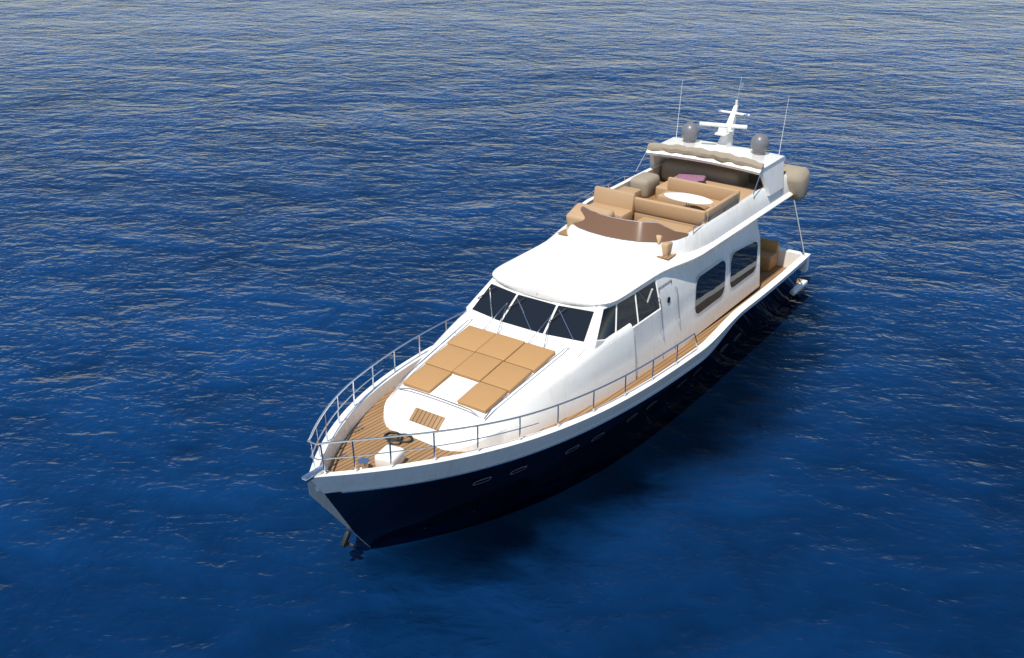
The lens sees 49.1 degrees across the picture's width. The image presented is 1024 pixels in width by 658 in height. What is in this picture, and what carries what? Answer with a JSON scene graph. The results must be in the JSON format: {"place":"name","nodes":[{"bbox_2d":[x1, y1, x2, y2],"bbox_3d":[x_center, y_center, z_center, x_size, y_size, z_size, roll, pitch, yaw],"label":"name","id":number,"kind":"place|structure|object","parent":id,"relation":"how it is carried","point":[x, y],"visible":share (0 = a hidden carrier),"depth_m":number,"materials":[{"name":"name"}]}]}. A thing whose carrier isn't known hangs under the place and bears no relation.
{"place":"outdoors","nodes":[
{"label":"outdoors","id":0,"kind":"place"},
{"bbox_2d":[0,0,1023,657],"bbox_3d":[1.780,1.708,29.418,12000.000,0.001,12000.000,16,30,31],"label":"sea","id":1,"kind":"structure","parent":0,"point":[244,244],"depth_m":33.56,"materials":[{"name":"liquid"}]},
{"bbox_2d":[308,247,810,547],"bbox_3d":[1.867,0.962,29.206,5.560,3.550,19.900,16,30,31],"label":"hull","id":2,"kind":"object","parent":1,"relation":"on","point":[372,505],"visible":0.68,"depth_m":24.00,"materials":[{"name":"blue"}]},
{"bbox_2d":[383,312,635,451],"bbox_3d":[-0.399,1.064,25.683,4.222,1.567,5.800,16,30,31],"label":"foredeck cabin trunk","id":3,"kind":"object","parent":2,"relation":"on","point":[467,370],"depth_m":24.73,"materials":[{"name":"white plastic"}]},
{"bbox_2d":[301,200,804,482],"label":"rails","id":4,"kind":"object","parent":2,"relation":"on","point":[390,454],"visible":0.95,"depth_m":22.54,"materials":[{"name":"silver metal"}]},
{"bbox_2d":[466,220,759,376],"bbox_3d":[2.777,-1.078,29.689,4.119,2.240,9.727,16,30,31],"label":"deckhouse","id":5,"kind":"object","parent":2,"relation":"on","point":[664,311],"visible":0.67,"depth_m":27.54,"materials":[{"name":"white plastic"}]},
{"bbox_2d":[492,192,792,306],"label":"roof","id":6,"kind":"structure","parent":5,"relation":"on","point":[560,268],"depth_m":27.41,"materials":[{"name":"white plastic"}]},
{"bbox_2d":[558,77,809,258],"bbox_3d":[4.870,-4.580,30.986,4.274,3.492,8.326,16,30,31],"label":"flybridge","id":7,"kind":"object","parent":6,"relation":"on","point":[688,192],"visible":1,"depth_m":31.10,"materials":[{"name":"white plastic"}]},
{"bbox_2d":[760,237,778,271],"bbox_3d":[6.182,-2.902,34.204,3.400,2.021,2.133,16,30,31],"label":"seat","id":8,"kind":"object","parent":2,"relation":"on","point":[769,249],"visible":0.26,"depth_m":34.19,"materials":[{"name":"brown wood"}]}
]}

